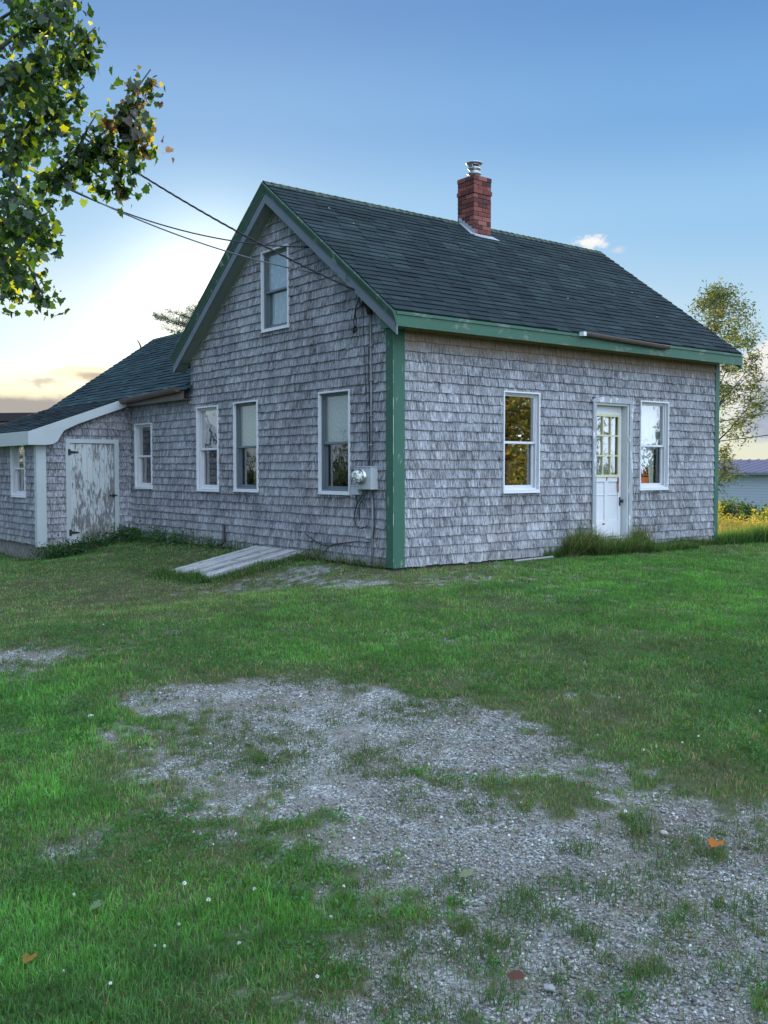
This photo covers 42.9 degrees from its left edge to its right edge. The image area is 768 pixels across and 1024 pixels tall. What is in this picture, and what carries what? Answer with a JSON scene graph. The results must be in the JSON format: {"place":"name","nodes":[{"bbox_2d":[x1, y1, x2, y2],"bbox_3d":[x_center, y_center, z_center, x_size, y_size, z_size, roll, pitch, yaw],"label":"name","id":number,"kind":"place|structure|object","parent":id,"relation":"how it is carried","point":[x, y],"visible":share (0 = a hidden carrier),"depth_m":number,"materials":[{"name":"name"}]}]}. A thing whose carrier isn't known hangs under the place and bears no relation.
{"place":"outdoors","nodes":[
{"label":"outdoors","id":0,"kind":"place"},
{"bbox_2d":[0,538,767,1023],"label":"lawn grass","id":1,"kind":"structure","parent":0,"point":[126,1008],"depth_m":5.19,"materials":[{"name":"green plant"}]},
{"bbox_2d":[21,952,37,962],"bbox_3d":[-1.153,1.446,3.184,0.053,0.012,0.055,-2,3,-38],"label":"fallen leaf","id":2,"kind":"object","parent":1,"relation":"on","point":[27,958],"visible":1,"depth_m":3.18,"materials":[{"name":"orange plant"}]},
{"bbox_2d":[89,899,103,909],"bbox_3d":[-1.040,1.426,3.554,0.054,0.021,0.053,0,2,2],"label":"fallen leaf","id":3,"kind":"object","parent":1,"relation":"on","point":[95,904],"visible":1,"depth_m":3.55,"materials":[{"name":"green plant"}]},
{"bbox_2d":[0,539,767,1023],"bbox_3d":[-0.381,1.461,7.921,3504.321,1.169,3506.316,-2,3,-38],"label":"ground","id":4,"kind":"structure","parent":0,"point":[354,729],"depth_m":4.66,"materials":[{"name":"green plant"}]},
{"bbox_2d":[0,412,36,424],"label":"brown barn","id":5,"kind":"structure","parent":4,"relation":"on","point":[5,417],"depth_m":43.90,"materials":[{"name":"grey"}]},
{"bbox_2d":[0,0,173,319],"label":"maple tree","id":6,"kind":"object","parent":4,"relation":"on","point":[23,87],"visible":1,"depth_m":6.15,"materials":[{"name":"green plant"}]},
{"bbox_2d":[19,520,222,560],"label":"leafy weeds","id":7,"kind":"object","parent":4,"relation":"on","point":[130,536],"visible":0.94,"depth_m":16.89,"materials":[{"name":"green plant"}]},
{"bbox_2d":[149,299,198,334],"bbox_3d":[-6.601,-4.079,37.778,6.518,9.052,6.634,1,3,27],"label":"pine tree","id":8,"kind":"object","parent":4,"relation":"on","point":[170,320],"visible":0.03,"depth_m":37.40,"materials":[{"name":"green plant"}]},
{"bbox_2d":[171,546,305,580],"bbox_3d":[-2.162,0.773,13.423,1.690,0.481,1.380,-2,3,-38],"label":"cellar hatch","id":9,"kind":"object","parent":4,"relation":"on","point":[221,564],"visible":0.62,"depth_m":13.47,"materials":[{"name":"grey wood"}]},
{"bbox_2d":[0,160,742,570],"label":"shingled house","id":10,"kind":"structure","parent":4,"relation":"on","point":[470,386],"depth_m":14.06,"materials":[{"name":"grey wood"}]},
{"bbox_2d":[10,446,25,497],"bbox_3d":[-6.559,-0.783,17.682,0.160,1.037,0.792,-2,3,-38],"label":"window","id":11,"kind":"structure","parent":10,"relation":"in","point":[17,456],"depth_m":17.92,"materials":[{"name":"white wood"}]},
{"bbox_2d":[65,439,119,544],"bbox_3d":[-5.206,-0.362,17.496,0.974,1.873,0.064,-2,3,-38],"label":"shed door","id":12,"kind":"structure","parent":10,"relation":"in","point":[92,470],"depth_m":17.48,"materials":[{"name":"paint"}]},
{"bbox_2d":[134,423,152,488],"bbox_3d":[-4.257,-0.998,17.525,0.160,1.169,0.734,-2,3,-38],"label":"window","id":13,"kind":"structure","parent":10,"relation":"in","point":[138,433],"depth_m":17.76,"materials":[{"name":"white wood"}]},
{"bbox_2d":[196,405,219,491],"bbox_3d":[-2.766,-1.003,15.606,0.160,1.356,0.737,-2,3,-38],"label":"window","id":14,"kind":"structure","parent":10,"relation":"in","point":[200,411],"depth_m":15.84,"materials":[{"name":"white wood"}]},
{"bbox_2d":[233,400,258,492],"bbox_3d":[-2.023,-0.976,14.651,0.160,1.356,0.726,-2,3,-38],"label":"window","id":15,"kind":"structure","parent":10,"relation":"in","point":[245,413],"depth_m":14.86,"materials":[{"name":"white wood"}]},
{"bbox_2d":[260,243,289,332],"bbox_3d":[-1.502,-3.152,13.886,0.160,1.155,0.740,-2,3,-38],"label":"window","id":16,"kind":"structure","parent":10,"relation":"in","point":[275,305],"depth_m":14.05,"materials":[{"name":"white wood"}]},
{"bbox_2d":[317,389,350,494],"bbox_3d":[-0.610,-0.906,12.836,0.160,1.357,0.722,-2,3,-38],"label":"window","id":17,"kind":"structure","parent":10,"relation":"in","point":[335,428],"depth_m":13.01,"materials":[{"name":"white wood"}]},
{"bbox_2d":[502,390,540,493],"bbox_3d":[1.816,-0.935,13.209,0.710,1.362,0.160,-2,3,-38],"label":"window","id":18,"kind":"structure","parent":10,"relation":"in","point":[534,444],"depth_m":13.36,"materials":[{"name":"white wood"}]},
{"bbox_2d":[591,397,634,541],"bbox_3d":[3.302,-0.600,14.402,0.950,2.145,0.255,-2,3,-38],"label":"front door","id":19,"kind":"structure","parent":10,"relation":"in","point":[612,494],"depth_m":14.52,"materials":[{"name":"white wood"}]},
{"bbox_2d":[641,467,649,482],"bbox_3d":[3.973,-0.549,15.000,0.320,0.290,0.010,-2,3,-38],"label":"window sign","id":20,"kind":"object","parent":10,"relation":"attached to","point":[645,474],"visible":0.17,"depth_m":15.03,"materials":[{"name":"orange"}]},
{"bbox_2d":[639,400,668,490],"bbox_3d":[4.075,-1.012,14.993,0.712,1.355,0.205,-2,3,-38],"label":"window","id":21,"kind":"structure","parent":10,"relation":"in","point":[649,410],"depth_m":15.13,"materials":[{"name":"white wood"}]},
{"bbox_2d":[0,609,767,1023],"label":"clover","id":22,"kind":"object","parent":4,"relation":"on","point":[268,849],"visible":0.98,"depth_m":5.49,"materials":[{"name":"green plant"}]},
{"bbox_2d":[458,868,473,876],"bbox_3d":[0.311,1.384,3.754,0.063,0.019,0.068,-2,3,-38],"label":"fallen leaf","id":23,"kind":"object","parent":4,"relation":"on","point":[466,872],"visible":1,"depth_m":3.76,"materials":[{"name":"green plant"}]},
{"bbox_2d":[506,969,525,979],"bbox_3d":[0.416,1.450,3.061,0.068,0.012,0.063,-2,3,-38],"label":"fallen leaf","id":24,"kind":"object","parent":4,"relation":"on","point":[518,974],"visible":1,"depth_m":3.07,"materials":[{"name":"brown plant"}]},
{"bbox_2d":[513,556,553,561],"bbox_3d":[2.021,0.635,13.210,0.801,0.045,0.034,-2,3,-41],"label":"loose board","id":25,"kind":"object","parent":4,"relation":"on","point":[535,558],"visible":0.91,"depth_m":13.19,"materials":[{"name":"grey wood"}]},
{"bbox_2d":[543,984,555,991],"bbox_3d":[0.517,1.486,3.056,0.040,0.020,0.030,1,3,28],"label":"stone","id":26,"kind":"object","parent":4,"relation":"on","point":[549,987],"visible":1,"depth_m":3.05,"materials":[{"name":"white stone"}]},
{"bbox_2d":[707,837,723,847],"bbox_3d":[1.391,1.382,4.102,0.075,0.017,0.074,0,2,-8],"label":"fallen leaf","id":27,"kind":"object","parent":4,"relation":"on","point":[712,842],"visible":1,"depth_m":4.09,"materials":[{"name":"orange plant"}]},
{"bbox_2d":[685,277,767,496],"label":"airy tree","id":28,"kind":"object","parent":4,"relation":"on","point":[713,300],"visible":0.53,"depth_m":25.59,"materials":[{"name":"green plant"}]},
{"bbox_2d":[718,496,766,525],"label":"bush","id":29,"kind":"object","parent":4,"relation":"on","point":[744,508],"visible":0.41,"depth_m":27.61,"materials":[{"name":"green plant"}]},
{"bbox_2d":[718,459,767,511],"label":"metal building","id":30,"kind":"structure","parent":4,"relation":"on","point":[754,487],"depth_m":56.07,"materials":[{"name":"metal"}]},
{"bbox_2d":[718,501,767,530],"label":"goldenrod","id":31,"kind":"object","parent":4,"relation":"on","point":[723,520],"visible":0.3,"depth_m":21.03,"materials":[{"name":"yellow plant"}]},
{"bbox_2d":[740,507,767,526],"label":"goldenrod","id":32,"kind":"object","parent":4,"relation":"on","point":[765,513],"visible":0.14,"depth_m":25.12,"materials":[{"name":"yellow plant"}]},
{"bbox_3d":[-9.326,-4.302,10.805,1.800,11.520,0.320,-2,3,-38],"label":"utility pole","id":33,"kind":"object","parent":4,"relation":"on","visible":0},
{"bbox_2d":[0,151,316,273],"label":"phone wire","id":34,"kind":"object","parent":33,"relation":"attached to","point":[192,239],"visible":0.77,"depth_m":12.58,"materials":[{"name":"grey"}]},
{"bbox_2d":[29,170,309,247],"bbox_3d":[-5.144,-6.090,11.846,8.680,5.253,0.018,-1,3,-15],"label":"phone wire","id":35,"kind":"object","parent":33,"relation":"attached to","point":[195,233],"visible":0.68,"depth_m":12.67,"materials":[{"name":"grey"}]},
{"bbox_2d":[79,134,354,290],"bbox_3d":[-4.781,-6.014,11.319,9.194,6.773,0.025,0,2,-7],"label":"service cable","id":36,"kind":"object","parent":33,"relation":"attached to","point":[226,225],"visible":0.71,"depth_m":11.81,"materials":[{"name":"grey plastic"}]},
{"bbox_2d":[0,518,767,584],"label":"tall grass","id":37,"kind":"structure","parent":0,"point":[585,544],"depth_m":13.90,"materials":[{"name":"green plant"}]},
{"bbox_2d":[0,0,767,459],"label":"sky","id":38,"kind":"structure","parent":0,"point":[633,132],"materials":[{"name":"blue"}]},
{"bbox_2d":[718,514,767,533],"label":"meadow grass","id":39,"kind":"structure","parent":0,"point":[721,528],"depth_m":19.85,"materials":[{"name":"yellow plant"}]},
{"bbox_2d":[720,435,767,440],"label":"power line","id":40,"kind":"object","parent":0,"point":[743,438],"visible":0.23,"depth_m":37.77,"materials":[{"name":"grey"}]}
]}

